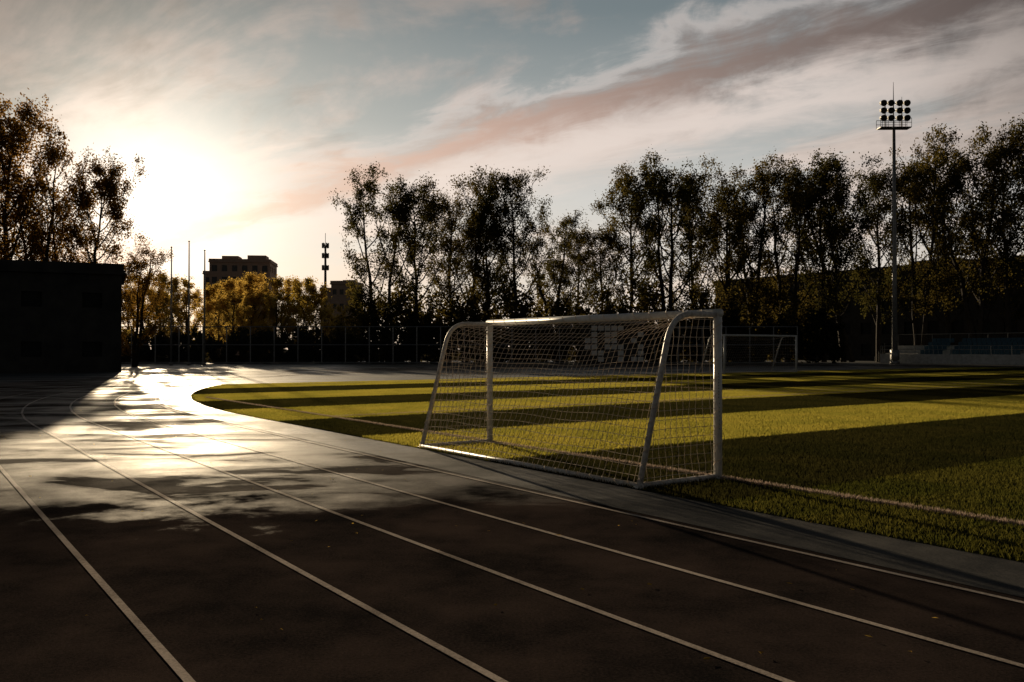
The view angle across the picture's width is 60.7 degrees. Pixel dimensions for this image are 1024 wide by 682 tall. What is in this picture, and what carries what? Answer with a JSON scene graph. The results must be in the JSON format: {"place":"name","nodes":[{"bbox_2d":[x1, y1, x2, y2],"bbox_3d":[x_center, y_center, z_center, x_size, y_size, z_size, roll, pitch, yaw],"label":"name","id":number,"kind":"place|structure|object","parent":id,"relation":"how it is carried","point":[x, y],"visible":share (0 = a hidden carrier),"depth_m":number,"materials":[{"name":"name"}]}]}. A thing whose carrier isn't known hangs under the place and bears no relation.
{"place":"outdoors","nodes":[
{"label":"outdoors","id":0,"kind":"place"},
{"bbox_2d":[202,271,208,353],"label":"apartment block","id":1,"kind":"structure","parent":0,"point":[207,276],"depth_m":220.92,"materials":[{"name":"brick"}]},
{"bbox_2d":[208,255,277,354],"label":"apartment block","id":2,"kind":"structure","parent":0,"point":[224,268],"depth_m":216.25,"materials":[{"name":"concrete"}]},
{"bbox_2d":[319,288,330,322],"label":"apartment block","id":3,"kind":"structure","parent":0,"point":[329,295],"depth_m":202.04,"materials":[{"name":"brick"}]},
{"bbox_2d":[330,280,362,337],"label":"apartment block","id":4,"kind":"structure","parent":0,"point":[338,291],"depth_m":200.71,"materials":[{"name":"concrete"}]},
{"bbox_2d":[0,365,1023,681],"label":"running track","id":5,"kind":"structure","parent":0,"point":[190,591],"depth_m":5.83,"materials":[{"name":"rubber"}]},
{"bbox_2d":[38,387,936,658],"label":"fallen leaves","id":6,"kind":"object","parent":5,"relation":"on","point":[556,534],"visible":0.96,"depth_m":5.68,"materials":[{"name":"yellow plant"}]},
{"bbox_2d":[0,365,1023,681],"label":"track lane lines","id":7,"kind":"object","parent":5,"relation":"on","point":[154,641],"visible":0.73,"depth_m":5.96,"materials":[{"name":"paint"}]},
{"bbox_2d":[160,366,1023,596],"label":"kerb strip","id":8,"kind":"object","parent":5,"relation":"on","point":[1006,576],"visible":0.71,"depth_m":8.23,"materials":[{"name":"grey concrete"}]},
{"bbox_2d":[0,360,1023,383],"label":"apron pavement","id":9,"kind":"structure","parent":0,"point":[154,369],"depth_m":78.04,"materials":[{"name":"grey concrete"}]},
{"bbox_2d":[0,136,33,257],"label":"aspen tree","id":10,"kind":"object","parent":9,"relation":"on","point":[6,177],"visible":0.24,"depth_m":68.03,"materials":[{"name":"green plant"}]},
{"bbox_2d":[0,88,72,260],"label":"aspen tree","id":11,"kind":"object","parent":9,"relation":"on","point":[21,135],"visible":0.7,"depth_m":67.37,"materials":[{"name":"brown plant"}]},
{"bbox_2d":[0,132,104,261],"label":"aspen tree","id":12,"kind":"object","parent":9,"relation":"on","point":[51,156],"visible":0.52,"depth_m":67.81,"materials":[{"name":"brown plant"}]},
{"bbox_2d":[18,191,98,262],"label":"aspen tree","id":13,"kind":"object","parent":9,"relation":"on","point":[66,212],"visible":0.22,"depth_m":69.93,"materials":[{"name":"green plant"}]},
{"bbox_2d":[0,259,125,372],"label":"sports hall","id":14,"kind":"structure","parent":9,"relation":"on","point":[56,316],"depth_m":58.05,"materials":[{"name":"black"}]},
{"bbox_2d":[42,147,150,331],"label":"aspen tree","id":15,"kind":"object","parent":9,"relation":"on","point":[107,187],"visible":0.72,"depth_m":69.45,"materials":[{"name":"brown plant"}]},
{"bbox_2d":[103,240,173,366],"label":"aspen tree","id":16,"kind":"object","parent":9,"relation":"on","point":[142,288],"visible":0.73,"depth_m":76.11,"materials":[{"name":"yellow plant"}]},
{"bbox_2d":[169,246,172,364],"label":"flagpole","id":17,"kind":"object","parent":9,"relation":"on","point":[170,362],"visible":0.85,"depth_m":83.96,"materials":[{"name":"metal"}]},
{"bbox_2d":[187,241,190,364],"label":"flagpole","id":18,"kind":"object","parent":9,"relation":"on","point":[188,362],"visible":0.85,"depth_m":83.99,"materials":[{"name":"metal"}]},
{"bbox_2d":[202,250,205,364],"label":"flagpole","id":19,"kind":"object","parent":9,"relation":"on","point":[204,362],"visible":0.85,"depth_m":83.97,"materials":[{"name":"metal"}]},
{"bbox_2d":[327,161,447,361],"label":"poplar tree","id":20,"kind":"object","parent":9,"relation":"on","point":[370,304],"visible":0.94,"depth_m":98.74,"materials":[{"name":"green plant"}]},
{"bbox_2d":[378,170,459,361],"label":"poplar tree","id":21,"kind":"object","parent":9,"relation":"on","point":[429,235],"visible":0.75,"depth_m":100.26,"materials":[{"name":"green plant"}]},
{"bbox_2d":[417,187,493,361],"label":"poplar tree","id":22,"kind":"object","parent":9,"relation":"on","point":[458,250],"visible":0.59,"depth_m":103.50,"materials":[{"name":"green plant"}]},
{"bbox_2d":[420,165,511,359],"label":"poplar tree","id":23,"kind":"object","parent":9,"relation":"on","point":[475,190],"visible":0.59,"depth_m":103.53,"materials":[{"name":"green plant"}]},
{"bbox_2d":[121,298,847,362],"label":"hedge","id":24,"kind":"object","parent":9,"relation":"on","point":[813,341],"visible":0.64,"depth_m":96.56,"materials":[{"name":"green plant"}]},
{"bbox_2d":[453,192,522,321],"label":"poplar tree","id":25,"kind":"object","parent":9,"relation":"on","point":[492,246],"visible":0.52,"depth_m":103.52,"materials":[{"name":"green plant"}]},
{"bbox_2d":[478,166,560,359],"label":"poplar tree","id":26,"kind":"object","parent":9,"relation":"on","point":[508,190],"visible":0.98,"depth_m":100.58,"materials":[{"name":"green plant"}]},
{"bbox_2d":[511,209,589,361],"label":"poplar tree","id":27,"kind":"object","parent":9,"relation":"on","point":[552,270],"visible":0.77,"depth_m":103.64,"materials":[{"name":"green plant"}]},
{"bbox_2d":[326,259,817,361],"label":"shrubbery","id":28,"kind":"object","parent":9,"relation":"on","point":[728,308],"visible":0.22,"depth_m":102.81,"materials":[{"name":"green plant"}]},
{"bbox_2d":[554,222,606,332],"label":"poplar tree","id":29,"kind":"object","parent":9,"relation":"on","point":[580,238],"visible":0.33,"depth_m":108.83,"materials":[{"name":"green plant"}]},
{"bbox_2d":[568,219,638,313],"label":"poplar tree","id":30,"kind":"object","parent":9,"relation":"on","point":[602,252],"visible":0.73,"depth_m":106.71,"materials":[{"name":"green plant"}]},
{"bbox_2d":[589,159,677,312],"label":"poplar tree","id":31,"kind":"object","parent":9,"relation":"on","point":[629,224],"visible":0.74,"depth_m":106.43,"materials":[{"name":"green plant"}]},
{"bbox_2d":[614,144,727,361],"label":"poplar tree","id":32,"kind":"object","parent":9,"relation":"on","point":[654,186],"visible":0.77,"depth_m":104.08,"materials":[{"name":"green plant"}]},
{"bbox_2d":[651,155,725,361],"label":"poplar tree","id":33,"kind":"object","parent":9,"relation":"on","point":[691,217],"visible":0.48,"depth_m":106.60,"materials":[{"name":"green plant"}]},
{"bbox_2d":[688,159,777,360],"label":"poplar tree","id":34,"kind":"object","parent":9,"relation":"on","point":[727,279],"visible":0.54,"depth_m":107.00,"materials":[{"name":"green plant"}]},
{"bbox_2d":[704,155,808,352],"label":"poplar tree","id":35,"kind":"object","parent":9,"relation":"on","point":[762,233],"visible":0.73,"depth_m":104.44,"materials":[{"name":"green plant"}]},
{"bbox_2d":[742,150,846,361],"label":"poplar tree","id":36,"kind":"object","parent":9,"relation":"on","point":[799,195],"visible":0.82,"depth_m":103.38,"materials":[{"name":"green plant"}]},
{"bbox_2d":[773,146,879,361],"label":"poplar tree","id":37,"kind":"object","parent":9,"relation":"on","point":[824,172],"visible":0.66,"depth_m":103.11,"materials":[{"name":"green plant"}]},
{"bbox_2d":[772,148,890,361],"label":"poplar tree","id":38,"kind":"object","parent":9,"relation":"on","point":[835,307],"visible":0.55,"depth_m":104.16,"materials":[{"name":"green plant"}]},
{"bbox_2d":[715,255,1023,359],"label":"school building","id":39,"kind":"structure","parent":9,"relation":"on","point":[860,330],"depth_m":117.81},
{"bbox_2d":[831,151,927,361],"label":"poplar tree","id":40,"kind":"object","parent":9,"relation":"on","point":[875,178],"visible":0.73,"depth_m":103.28,"materials":[{"name":"green plant"}]},
{"bbox_2d":[876,82,911,363],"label":"floodlight mast","id":41,"kind":"object","parent":9,"relation":"on","point":[894,354],"visible":1,"depth_m":93.36,"materials":[{"name":"metal"}]},
{"bbox_2d":[874,332,1023,364],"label":"grandstand","id":42,"kind":"object","parent":9,"relation":"on","point":[995,351],"visible":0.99,"depth_m":90.90,"materials":[{"name":"concrete"}]},
{"bbox_2d":[896,148,1016,344],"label":"poplar tree","id":43,"kind":"object","parent":9,"relation":"on","point":[947,323],"visible":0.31,"depth_m":103.47,"materials":[{"name":"green plant"}]},
{"bbox_2d":[912,128,1023,343],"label":"poplar tree","id":44,"kind":"object","parent":9,"relation":"on","point":[985,243],"visible":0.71,"depth_m":100.24,"materials":[{"name":"green plant"}]},
{"bbox_2d":[953,113,1023,337],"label":"poplar tree","id":45,"kind":"object","parent":9,"relation":"on","point":[1018,310],"visible":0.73,"depth_m":99.71,"materials":[{"name":"green plant"}]},
{"bbox_2d":[980,117,1023,287],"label":"poplar tree","id":46,"kind":"object","parent":9,"relation":"on","point":[1021,226],"visible":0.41,"depth_m":100.09,"materials":[{"name":"green plant"}]},
{"bbox_2d":[0,0,1023,349],"label":"sky","id":47,"kind":"structure","parent":0,"point":[244,117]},
{"bbox_2d":[121,350,1023,597],"bbox_3d":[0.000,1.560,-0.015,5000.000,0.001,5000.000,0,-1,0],"label":"ground","id":48,"kind":"structure","parent":0,"point":[596,503],"depth_m":9.23,"materials":[{"name":"concrete"}]},
{"bbox_2d":[122,269,369,360],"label":"distant trees","id":49,"kind":"object","parent":48,"relation":"on","point":[305,307],"visible":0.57,"depth_m":119.16,"materials":[{"name":"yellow plant"}]},
{"bbox_2d":[322,233,328,336],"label":"telecom mast","id":50,"kind":"object","parent":48,"relation":"on","point":[325,255],"visible":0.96,"depth_m":129.98,"materials":[{"name":"metal"}]},
{"bbox_2d":[121,326,797,363],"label":"chain link fence","id":51,"kind":"object","parent":48,"relation":"on","point":[393,344],"visible":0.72,"depth_m":92.04,"materials":[{"name":"metal"}]},
{"bbox_2d":[863,118,972,344],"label":"poplar tree","id":52,"kind":"object","parent":48,"relation":"on","point":[921,176],"visible":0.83,"depth_m":100.81,"materials":[{"name":"green plant"}]},
{"bbox_2d":[223,367,951,384],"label":"end zone pavement","id":53,"kind":"structure","parent":0,"point":[410,375],"depth_m":55.23,"materials":[{"name":"grey concrete"}]},
{"bbox_2d":[699,334,796,373],"bbox_3d":[15.313,0.841,56.518,7.180,2.488,2.154,0,-1,-35],"label":"football goal","id":54,"kind":"object","parent":53,"relation":"on","point":[737,335],"visible":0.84,"depth_m":56.72,"materials":[{"name":"white paint"}]},
{"bbox_2d":[191,367,1023,562],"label":"football field","id":55,"kind":"structure","parent":0,"point":[956,448],"depth_m":16.08,"materials":[{"name":"green plant"}]},
{"bbox_2d":[417,309,726,488],"bbox_3d":[0.530,0.644,12.037,1.399,2.041,5.030,0,-1,-35],"label":"football goal","id":56,"kind":"object","parent":55,"relation":"on","point":[716,315],"visible":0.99,"depth_m":11.19,"materials":[{"name":"white paint"}]},
{"bbox_2d":[207,368,1023,525],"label":"pitch line markings","id":57,"kind":"object","parent":55,"relation":"on","point":[866,499],"visible":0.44,"depth_m":11.05,"materials":[{"name":"white paint"}]},
{"bbox_2d":[579,321,647,363],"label":"pavilion","id":58,"kind":"structure","parent":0,"point":[599,325],"depth_m":90.04,"materials":[{"name":"concrete"}]}
]}

